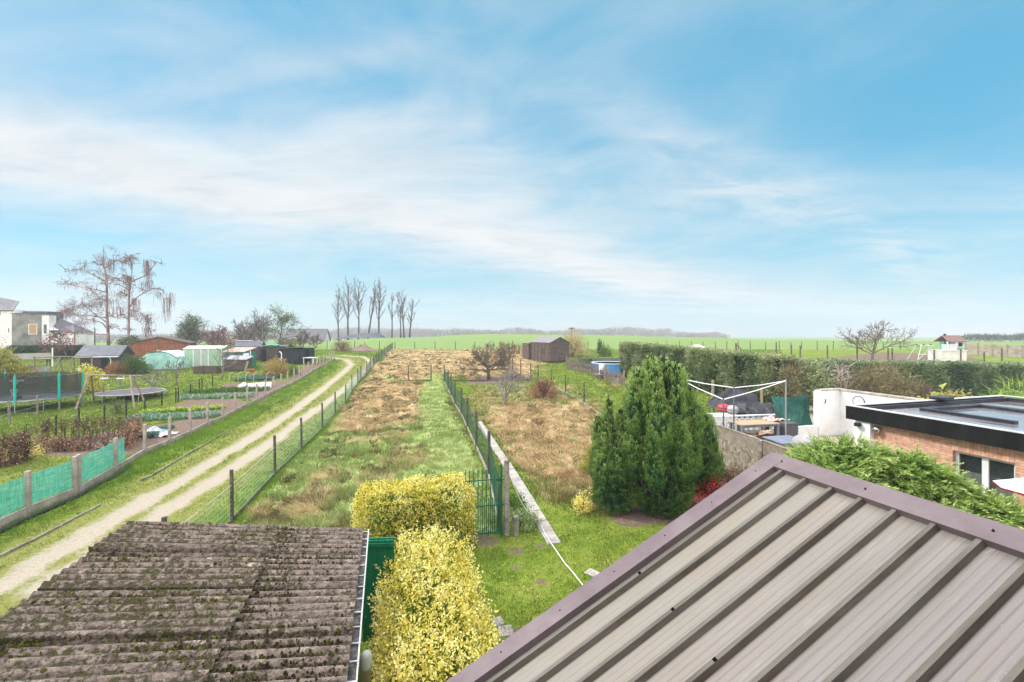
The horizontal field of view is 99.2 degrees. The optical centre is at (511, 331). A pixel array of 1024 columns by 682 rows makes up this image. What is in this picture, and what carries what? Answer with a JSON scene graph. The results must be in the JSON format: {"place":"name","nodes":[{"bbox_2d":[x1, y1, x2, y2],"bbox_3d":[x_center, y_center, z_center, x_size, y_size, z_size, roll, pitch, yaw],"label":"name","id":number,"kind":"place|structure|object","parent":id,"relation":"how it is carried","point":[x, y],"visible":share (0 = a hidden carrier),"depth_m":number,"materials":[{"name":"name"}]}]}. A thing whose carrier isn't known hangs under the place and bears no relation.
{"place":"outdoors","nodes":[
{"label":"outdoors","id":0,"kind":"place"},
{"bbox_2d":[10,353,51,371],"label":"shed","id":1,"kind":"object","parent":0,"point":[30,356],"visible":0.45,"depth_m":44.98,"materials":[{"name":"wood"}]},
{"bbox_2d":[0,521,368,681],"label":"corrugated shed","id":2,"kind":"structure","parent":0,"point":[142,601],"depth_m":4.46,"materials":[{"name":"concrete"}]},
{"bbox_2d":[0,334,1023,681],"bbox_3d":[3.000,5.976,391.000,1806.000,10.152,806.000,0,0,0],"label":"ground","id":3,"kind":"structure","parent":0,"point":[18,582],"depth_m":16.12,"materials":[{"name":"plant"}]},
{"bbox_2d":[0,337,34,373],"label":"willow shrub","id":4,"kind":"object","parent":3,"relation":"on","point":[9,368],"visible":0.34,"depth_m":36.52,"materials":[{"name":"yellow plant"}]},
{"bbox_2d":[0,423,44,467],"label":"beech hedge","id":5,"kind":"object","parent":3,"relation":"on","point":[21,446],"visible":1,"depth_m":16.73,"materials":[{"name":"brown plant"}]},
{"bbox_2d":[0,368,83,414],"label":"netted trampoline","id":6,"kind":"object","parent":3,"relation":"on","point":[19,387],"visible":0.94,"depth_m":27.84,"materials":[{"name":"fabric"}]},
{"bbox_2d":[4,345,82,357],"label":"clipped hedge","id":7,"kind":"object","parent":3,"relation":"on","point":[21,349],"visible":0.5,"depth_m":57.44,"materials":[{"name":"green plant"}]},
{"bbox_2d":[0,298,93,348],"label":"pale house","id":8,"kind":"structure","parent":3,"relation":"on","point":[21,327],"depth_m":69.81,"materials":[{"name":"paint"}]},
{"bbox_2d":[0,504,100,556],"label":"edging board","id":9,"kind":"object","parent":3,"relation":"on","point":[35,538],"visible":1,"depth_m":10.91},
{"bbox_2d":[31,326,78,360],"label":"bare tree","id":10,"kind":"object","parent":3,"relation":"on","point":[51,344],"visible":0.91,"depth_m":55.65,"materials":[{"name":"brown plant"}]},
{"bbox_2d":[33,356,92,372],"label":"garden swing","id":11,"kind":"object","parent":3,"relation":"on","point":[59,358],"visible":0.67,"depth_m":40.96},
{"bbox_2d":[0,465,130,533],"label":"black pipe","id":12,"kind":"object","parent":3,"relation":"on","point":[19,522],"visible":0.91,"depth_m":12.63,"materials":[{"name":"plastic"}]},
{"bbox_2d":[32,432,124,452],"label":"beech hedge","id":13,"kind":"object","parent":3,"relation":"on","point":[73,445],"visible":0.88,"depth_m":18.58,"materials":[{"name":"brown plant"}]},
{"bbox_2d":[0,371,165,423],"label":"garden fence","id":14,"kind":"object","parent":3,"relation":"on","point":[37,408],"visible":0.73,"depth_m":26.48,"materials":[{"name":"metal"}]},
{"bbox_2d":[29,410,141,441],"bbox_3d":[-20.229,4.500,20.770,4.186,1.355,1.193,0,0,-32],"label":"beech hedge","id":15,"kind":"object","parent":3,"relation":"on","point":[46,428],"visible":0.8,"depth_m":20.59,"materials":[{"name":"brown plant"}]},
{"bbox_2d":[70,363,111,393],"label":"bush","id":16,"kind":"object","parent":3,"relation":"on","point":[98,384],"visible":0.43,"depth_m":35.01,"materials":[{"name":"yellow plant"}]},
{"bbox_2d":[49,245,136,344],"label":"birch tree","id":17,"kind":"object","parent":3,"relation":"on","point":[107,326],"visible":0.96,"depth_m":61.47,"materials":[{"name":"brown plant"}]},
{"bbox_2d":[74,345,134,369],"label":"dark shed","id":18,"kind":"structure","parent":3,"relation":"on","point":[103,356],"depth_m":47.49,"materials":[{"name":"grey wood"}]},
{"bbox_2d":[74,374,146,409],"bbox_3d":[-27.098,4.007,29.442,4.766,2.257,2.655,0,0,0],"label":"swing set","id":19,"kind":"object","parent":3,"relation":"on","point":[102,375],"visible":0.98,"depth_m":29.67,"materials":[{"name":"brown wood"}]},
{"bbox_2d":[99,361,132,376],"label":"bush","id":20,"kind":"object","parent":3,"relation":"on","point":[109,368],"visible":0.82,"depth_m":43.64,"materials":[{"name":"brown plant"}]},
{"bbox_2d":[105,396,130,413],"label":"bush","id":21,"kind":"object","parent":3,"relation":"on","point":[119,406],"visible":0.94,"depth_m":27.02,"materials":[{"name":"green plant"}]},
{"bbox_2d":[113,413,145,450],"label":"beech hedge","id":22,"kind":"object","parent":3,"relation":"on","point":[130,432],"visible":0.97,"depth_m":19.44,"materials":[{"name":"brown plant"}]},
{"bbox_2d":[94,388,165,402],"bbox_3d":[-28.402,4.736,32.500,4.130,0.545,4.130,0,0,-6],"label":"open trampoline","id":23,"kind":"object","parent":3,"relation":"on","point":[121,392],"visible":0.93,"depth_m":32.23,"materials":[{"name":"fabric"}]},
{"bbox_2d":[114,353,153,374],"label":"bush","id":24,"kind":"object","parent":3,"relation":"on","point":[134,363],"visible":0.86,"depth_m":44.56,"materials":[{"name":"green plant"}]},
{"bbox_2d":[55,374,212,434],"bbox_3d":[-23.956,4.459,29.875,1.215,1.385,17.453,0,0,-12],"label":"black post fence","id":25,"kind":"object","parent":3,"relation":"on","point":[104,407],"visible":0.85,"depth_m":28.62,"materials":[{"name":"metal"}]},
{"bbox_2d":[101,252,174,338],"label":"birch tree","id":26,"kind":"object","parent":3,"relation":"on","point":[128,282],"visible":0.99,"depth_m":60.76,"materials":[{"name":"brown plant"}]},
{"bbox_2d":[124,336,197,359],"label":"red shed","id":27,"kind":"structure","parent":3,"relation":"on","point":[143,347],"depth_m":55.16,"materials":[{"name":"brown wood"}]},
{"bbox_2d":[132,344,157,359],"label":"wall","id":28,"kind":"structure","parent":27,"relation":"in","point":[137,349],"depth_m":54.49,"materials":[{"name":"red wood"}]},
{"bbox_2d":[159,344,183,350],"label":"wall","id":29,"kind":"structure","parent":27,"relation":"in","point":[163,347],"depth_m":55.74,"materials":[{"name":"red wood"}]},
{"bbox_2d":[137,350,189,368],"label":"tarpaulin tunnel","id":30,"kind":"structure","parent":3,"relation":"on","point":[159,357],"depth_m":47.62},
{"bbox_2d":[0,350,334,527],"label":"concrete fence","id":31,"kind":"object","parent":3,"relation":"on","point":[27,489],"visible":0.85,"depth_m":13.55,"materials":[{"name":"concrete"}]},
{"bbox_2d":[163,350,189,384],"bbox_3d":[-29.798,3.207,39.182,1.840,3.175,2.510,0,0,0],"label":"fruit tree","id":32,"kind":"object","parent":3,"relation":"on","point":[178,367],"visible":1,"depth_m":38.75,"materials":[{"name":"grey plant"}]},
{"bbox_2d":[171,310,218,345],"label":"leafy tree","id":33,"kind":"object","parent":3,"relation":"on","point":[190,331],"visible":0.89,"depth_m":65.66,"materials":[{"name":"green plant"}]},
{"bbox_2d":[183,346,231,366],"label":"pale green shed","id":34,"kind":"structure","parent":3,"relation":"on","point":[199,355],"depth_m":49.84,"materials":[{"name":"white plastic"}]},
{"bbox_2d":[95,329,339,342],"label":"wood","id":35,"kind":"object","parent":3,"relation":"on","point":[98,338],"visible":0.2,"depth_m":183.66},
{"bbox_2d":[198,324,240,345],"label":"bare tree","id":36,"kind":"object","parent":3,"relation":"on","point":[213,335],"visible":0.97,"depth_m":64.36,"materials":[{"name":"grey plant"}]},
{"bbox_2d":[212,339,239,379],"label":"fruit tree","id":37,"kind":"object","parent":3,"relation":"on","point":[222,356],"visible":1,"depth_m":41.40,"materials":[{"name":"grey plant"}]},
{"bbox_2d":[140,373,327,480],"bbox_3d":[-16.264,4.705,30.320,0.693,0.838,31.750,0,0,-12],"label":"edging board","id":38,"kind":"object","parent":3,"relation":"on","point":[161,469],"visible":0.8,"depth_m":18.06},
{"bbox_2d":[223,355,252,370],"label":"brown shed","id":39,"kind":"structure","parent":3,"relation":"on","point":[239,364],"depth_m":46.76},
{"bbox_2d":[223,347,256,366],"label":"lean to","id":40,"kind":"object","parent":3,"relation":"on","point":[242,351],"visible":0.43,"depth_m":49.64,"materials":[{"name":"white plastic"}]},
{"bbox_2d":[231,308,268,339],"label":"bare tree","id":41,"kind":"object","parent":3,"relation":"on","point":[240,331],"visible":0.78,"depth_m":72.08,"materials":[{"name":"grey plant"}]},
{"bbox_2d":[234,340,265,359],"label":"grey shed","id":42,"kind":"structure","parent":3,"relation":"on","point":[246,343],"depth_m":55.31,"materials":[{"name":"white plastic"}]},
{"bbox_2d":[242,313,277,340],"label":"bare tree","id":43,"kind":"object","parent":3,"relation":"on","point":[259,335],"visible":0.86,"depth_m":72.58,"materials":[{"name":"grey plant"}]},
{"bbox_2d":[261,344,288,361],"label":"tarp shed","id":44,"kind":"structure","parent":3,"relation":"on","point":[269,352],"depth_m":54.06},
{"bbox_2d":[259,357,292,376],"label":"bush","id":45,"kind":"object","parent":3,"relation":"on","point":[272,371],"visible":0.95,"depth_m":43.14,"materials":[{"name":"yellow plant"}]},
{"bbox_2d":[161,342,392,523],"bbox_3d":[-13.800,3.476,40.687,0.886,3.350,65.536,0,0,-12],"label":"track fence","id":46,"kind":"object","parent":3,"relation":"on","point":[289,448],"visible":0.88,"depth_m":15.74,"materials":[{"name":"green metal"}]},
{"bbox_2d":[263,302,312,343],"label":"leafy tree","id":47,"kind":"object","parent":3,"relation":"on","point":[285,318],"visible":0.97,"depth_m":70.30,"materials":[{"name":"green plant"}]},
{"bbox_2d":[276,346,318,363],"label":"black shed","id":48,"kind":"structure","parent":3,"relation":"on","point":[297,355],"depth_m":52.02,"materials":[{"name":"brown wood"}]},
{"bbox_2d":[286,329,330,342],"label":"farmhouse","id":49,"kind":"object","parent":3,"relation":"on","point":[324,335],"visible":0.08,"depth_m":149.08,"materials":[{"name":"stone"}]},
{"bbox_2d":[338,276,355,339],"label":"poplar tree","id":50,"kind":"object","parent":3,"relation":"on","point":[348,301],"visible":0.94,"depth_m":154.00,"materials":[{"name":"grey plant"}]},
{"bbox_2d":[349,278,368,338],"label":"poplar tree","id":51,"kind":"object","parent":3,"relation":"on","point":[357,303],"visible":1,"depth_m":154.78,"materials":[{"name":"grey plant"}]},
{"bbox_2d":[336,333,385,338],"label":"silage mound","id":52,"kind":"object","parent":3,"relation":"on","point":[371,335],"visible":0.91,"depth_m":138.05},
{"bbox_2d":[360,650,371,681],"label":"vent pipe","id":53,"kind":"object","parent":3,"relation":"on","point":[365,662],"visible":1,"depth_m":4.46,"materials":[{"name":"grey plastic"}]},
{"bbox_2d":[362,537,394,642],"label":"board gate","id":54,"kind":"structure","parent":3,"relation":"on","point":[379,548],"depth_m":7.05,"materials":[{"name":"green paint"}]},
{"bbox_2d":[371,278,386,332],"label":"poplar tree","id":55,"kind":"object","parent":3,"relation":"on","point":[379,309],"visible":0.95,"depth_m":153.55,"materials":[{"name":"grey plant"}]},
{"bbox_2d":[0,348,782,681],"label":"grass","id":56,"kind":"structure","parent":3,"relation":"on","point":[314,500],"depth_m":20.02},
{"bbox_2d":[350,470,477,555],"bbox_3d":[-2.321,4.335,10.454,2.918,1.655,1.584,0,0,-16],"label":"yellow hedge","id":57,"kind":"object","parent":3,"relation":"on","point":[405,517],"visible":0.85,"depth_m":10.14,"materials":[{"name":"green plant"}]},
{"bbox_2d":[329,326,500,340],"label":"wood","id":58,"kind":"object","parent":3,"relation":"on","point":[415,333],"visible":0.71,"depth_m":274.42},
{"bbox_2d":[359,520,503,681],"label":"yellow hedge","id":59,"kind":"object","parent":3,"relation":"on","point":[432,661],"visible":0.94,"depth_m":5.81,"materials":[{"name":"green plant"}]},
{"bbox_2d":[444,365,499,527],"bbox_3d":[-3.083,4.092,25.626,0.482,2.117,29.372,0,0,-12],"label":"chain link fence","id":60,"kind":"object","parent":3,"relation":"on","point":[450,387],"visible":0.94,"depth_m":18.86,"materials":[{"name":"green metal"}]},
{"bbox_2d":[451,341,518,379],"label":"fruit tree","id":61,"kind":"object","parent":3,"relation":"on","point":[484,358],"visible":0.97,"depth_m":41.93,"materials":[{"name":"brown plant"}]},
{"bbox_2d":[504,459,508,535],"bbox_3d":[-0.139,4.160,10.920,0.120,1.880,0.120,0,0,-16],"label":"gate post","id":62,"kind":"object","parent":3,"relation":"on","point":[506,497],"visible":1,"depth_m":10.87,"materials":[{"name":"concrete"}]},
{"bbox_2d":[463,464,503,536],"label":"iron gate","id":63,"kind":"structure","parent":62,"relation":"attached to","point":[499,504],"depth_m":10.82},
{"bbox_2d":[489,363,530,405],"bbox_3d":[-0.197,3.608,29.960,2.998,3.095,1.672,0,0,19],"label":"fruit tree","id":64,"kind":"object","parent":3,"relation":"on","point":[506,393],"visible":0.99,"depth_m":29.83,"materials":[{"name":"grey plant"}]},
{"bbox_2d":[502,490,526,510],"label":"weed clump","id":65,"kind":"object","parent":3,"relation":"on","point":[516,500],"visible":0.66,"depth_m":12.68,"materials":[{"name":"green plant"}]},
{"bbox_2d":[502,504,541,533],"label":"weed clump","id":66,"kind":"object","parent":3,"relation":"on","point":[524,515],"visible":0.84,"depth_m":11.35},
{"bbox_2d":[526,374,558,399],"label":"rusty shrub","id":67,"kind":"object","parent":3,"relation":"on","point":[543,389],"visible":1,"depth_m":32.12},
{"bbox_2d":[491,568,599,636],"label":"stepping path","id":68,"kind":"structure","parent":3,"relation":"on","point":[507,629],"depth_m":7.59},
{"bbox_2d":[522,336,569,361],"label":"brown shed","id":69,"kind":"structure","parent":3,"relation":"on","point":[544,348],"depth_m":54.09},
{"bbox_2d":[498,326,611,334],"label":"wood","id":70,"kind":"object","parent":3,"relation":"on","point":[522,330],"visible":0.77,"depth_m":284.65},
{"bbox_2d":[512,358,608,415],"bbox_3d":[3.782,3.990,33.038,1.787,2.322,26.946,0,0,-12],"label":"boundary fence","id":71,"kind":"object","parent":3,"relation":"on","point":[583,402],"visible":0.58,"depth_m":34.65,"materials":[{"name":"metal"}]},
{"bbox_2d":[561,328,592,357],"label":"reed clump","id":72,"kind":"object","parent":3,"relation":"on","point":[574,343],"visible":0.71,"depth_m":59.42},
{"bbox_2d":[570,489,594,514],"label":"golden shrub","id":73,"kind":"object","parent":3,"relation":"on","point":[577,503],"visible":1,"depth_m":12.22,"materials":[{"name":"yellow plant"}]},
{"bbox_2d":[578,443,591,475],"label":"golden shrub","id":74,"kind":"object","parent":3,"relation":"on","point":[586,460],"visible":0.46,"depth_m":15.44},
{"bbox_2d":[566,356,624,385],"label":"wattle fence","id":75,"kind":"object","parent":3,"relation":"on","point":[592,370],"visible":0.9,"depth_m":43.45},
{"bbox_2d":[592,361,625,375],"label":"pool","id":76,"kind":"structure","parent":3,"relation":"on","point":[614,365],"depth_m":43.25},
{"bbox_2d":[587,394,636,515],"bbox_3d":[2.883,3.437,12.412,1.453,3.361,1.511,0,0,0],"label":"yew bush","id":77,"kind":"object","parent":3,"relation":"on","point":[611,480],"visible":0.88,"depth_m":12.13,"materials":[{"name":"green plant"}]},
{"bbox_2d":[327,341,900,349],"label":"field fence","id":78,"kind":"object","parent":3,"relation":"on","point":[657,343],"visible":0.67,"depth_m":71.07,"materials":[{"name":"wood"}]},
{"bbox_2d":[618,352,707,517],"bbox_3d":[4.134,2.851,12.276,2.462,4.575,2.476,0,0,0],"label":"yew bush","id":79,"kind":"object","parent":3,"relation":"on","point":[662,423],"visible":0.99,"depth_m":11.70,"materials":[{"name":"green plant"}]},
{"bbox_2d":[605,326,730,337],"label":"wood","id":80,"kind":"object","parent":3,"relation":"on","point":[625,331],"visible":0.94,"depth_m":285.29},
{"bbox_2d":[618,341,798,403],"bbox_3d":[15.060,3.102,36.582,2.360,4.479,16.605,0,0,-28],"label":"tall hedge","id":81,"kind":"object","parent":3,"relation":"on","point":[718,366],"visible":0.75,"depth_m":33.75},
{"bbox_2d":[693,402,725,495],"bbox_3d":[5.932,3.661,13.894,1.479,2.952,1.505,0,0,-41],"label":"yew bush","id":82,"kind":"object","parent":3,"relation":"on","point":[713,463],"visible":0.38,"depth_m":13.45,"materials":[{"name":"green plant"}]},
{"bbox_2d":[716,463,745,489],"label":"rusty shrub","id":83,"kind":"object","parent":3,"relation":"on","point":[727,475],"visible":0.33,"depth_m":13.91,"materials":[{"name":"brown plant"}]},
{"bbox_2d":[707,388,758,407],"bbox_3d":[13.325,3.984,26.260,3.000,1.116,0.613,0,0,0],"label":"garden cover","id":84,"kind":"object","parent":3,"relation":"on","point":[749,399],"visible":0.81,"depth_m":26.28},
{"bbox_2d":[446,452,1023,681],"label":"annex","id":85,"kind":"object","parent":3,"relation":"on","point":[773,567],"visible":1,"depth_m":3.31,"materials":[{"name":"paint"}]},
{"bbox_2d":[688,379,786,434],"bbox_3d":[10.499,3.656,20.000,4.292,2.888,4.061,0,0,0],"label":"clothes line","id":86,"kind":"object","parent":3,"relation":"on","point":[734,396],"visible":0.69,"depth_m":19.71,"materials":[{"name":"metal"}]},
{"bbox_2d":[713,414,774,430],"bbox_3d":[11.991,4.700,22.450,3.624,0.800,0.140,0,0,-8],"label":"table","id":87,"kind":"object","parent":3,"relation":"on","point":[726,420],"depth_m":22.38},
{"bbox_2d":[728,419,779,435],"bbox_3d":[11.620,4.725,20.950,2.060,0.750,0.940,0,0,-11],"label":"patio table","id":88,"kind":"object","parent":3,"relation":"on","point":[763,423],"visible":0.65,"depth_m":20.68,"materials":[{"name":"brown wood"}]},
{"bbox_2d":[713,424,797,476],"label":"panel wall","id":89,"kind":"structure","parent":3,"relation":"on","point":[741,450],"depth_m":14.86,"materials":[{"name":"concrete"}]},
{"bbox_2d":[762,435,794,447],"bbox_3d":[11.671,4.820,18.601,1.501,0.560,1.002,0,0,-16],"label":"covered sandpit","id":90,"kind":"object","parent":3,"relation":"on","point":[781,440],"visible":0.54,"depth_m":18.51,"materials":[{"name":"blue plastic"}]},
{"bbox_2d":[773,421,798,436],"bbox_3d":[13.178,4.730,21.000,0.780,0.740,0.720,0,0,-11],"label":"storage crate","id":91,"kind":"object","parent":3,"relation":"on","point":[792,428],"visible":0.67,"depth_m":20.70,"materials":[{"name":"plastic"}]},
{"bbox_2d":[774,353,822,401],"bbox_3d":[18.093,3.241,27.588,2.958,3.732,3.013,0,0,0],"label":"broom bush","id":92,"kind":"object","parent":3,"relation":"on","point":[790,373],"visible":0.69,"depth_m":27.40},
{"bbox_2d":[792,433,821,447],"bbox_3d":[12.318,4.675,18.200,1.200,0.850,1.170,0,0,0],"label":"covered pot","id":93,"kind":"object","parent":3,"relation":"on","point":[802,438],"visible":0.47,"depth_m":18.01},
{"bbox_2d":[798,425,817,435],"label":"wall","id":94,"kind":"structure","parent":3,"relation":"on","point":[813,429],"depth_m":21.09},
{"bbox_2d":[789,360,838,405],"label":"conifer bush","id":95,"kind":"object","parent":3,"relation":"on","point":[825,382],"visible":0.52,"depth_m":26.71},
{"bbox_2d":[826,361,874,389],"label":"dead bush","id":96,"kind":"object","parent":3,"relation":"on","point":[845,386],"visible":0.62,"depth_m":26.52,"materials":[{"name":"brown wood"}]},
{"bbox_2d":[813,388,924,436],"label":"white wall","id":97,"kind":"structure","parent":3,"relation":"on","point":[829,411],"depth_m":21.32,"materials":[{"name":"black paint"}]},
{"bbox_2d":[771,394,812,425],"bbox_3d":[13.869,4.098,21.564,2.240,1.882,0.590,0,0,-14],"label":"tarpaulin","id":98,"kind":"object","parent":97,"relation":"attached to","point":[797,409],"visible":0.72,"depth_m":21.68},
{"bbox_2d":[834,320,919,359],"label":"bare tree","id":99,"kind":"object","parent":3,"relation":"on","point":[878,337],"visible":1,"depth_m":49.55,"materials":[{"name":"brown plant"}]},
{"bbox_2d":[835,355,942,398],"bbox_3d":[22.033,3.324,26.061,5.294,3.956,5.301,0,0,-21],"label":"broom bush","id":100,"kind":"object","parent":3,"relation":"on","point":[884,378],"visible":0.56,"depth_m":25.35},
{"bbox_2d":[765,356,1023,404],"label":"tall hedge","id":101,"kind":"object","parent":3,"relation":"on","point":[975,376],"visible":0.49,"depth_m":31.88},
{"bbox_2d":[780,431,1023,529],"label":"cypress bush","id":102,"kind":"object","parent":3,"relation":"on","point":[916,474],"visible":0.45,"depth_m":8.56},
{"bbox_2d":[846,395,1023,507],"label":"brick extension","id":103,"kind":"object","parent":3,"relation":"on","point":[981,438],"visible":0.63,"depth_m":10.91,"materials":[{"name":"orange brick"}]},
{"bbox_2d":[956,451,1014,504],"bbox_3d":[10.944,3.465,9.971,0.390,1.270,1.076,0,0,-16],"label":"window","id":104,"kind":"structure","parent":103,"relation":"in","point":[984,470],"depth_m":9.96,"materials":[{"name":"white plastic"}]},
{"bbox_2d":[917,383,972,398],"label":"hydrangea bush","id":105,"kind":"object","parent":3,"relation":"on","point":[956,394],"visible":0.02,"depth_m":22.59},
{"bbox_2d":[928,334,967,360],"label":"playhouse","id":106,"kind":"object","parent":3,"relation":"on","point":[951,346],"visible":0.99,"depth_m":54.20,"materials":[{"name":"beige paint"}]},
{"bbox_2d":[959,333,1023,341],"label":"wood","id":107,"kind":"object","parent":3,"relation":"on","point":[985,337],"visible":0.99,"depth_m":153.14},
{"bbox_2d":[974,374,1023,398],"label":"palm bush","id":108,"kind":"object","parent":3,"relation":"on","point":[1014,391],"visible":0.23,"depth_m":22.61,"materials":[{"name":"green plant"}]},
{"bbox_2d":[992,478,1023,495],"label":"patio parasol","id":109,"kind":"object","parent":3,"relation":"on","point":[1015,485],"visible":1,"depth_m":8.39,"materials":[{"name":"white fabric"}]},
{"bbox_2d":[0,0,1023,337],"label":"sky","id":110,"kind":"structure","parent":0,"point":[734,168],"materials":[{"name":"blue"}]},
{"bbox_2d":[478,421,560,544],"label":"path","id":111,"kind":"structure","parent":0,"point":[519,484],"depth_m":13.57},
{"bbox_2d":[965,343,1023,357],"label":"panel wall","id":112,"kind":"structure","parent":0,"point":[994,350],"depth_m":59.76,"materials":[{"name":"beige concrete"}]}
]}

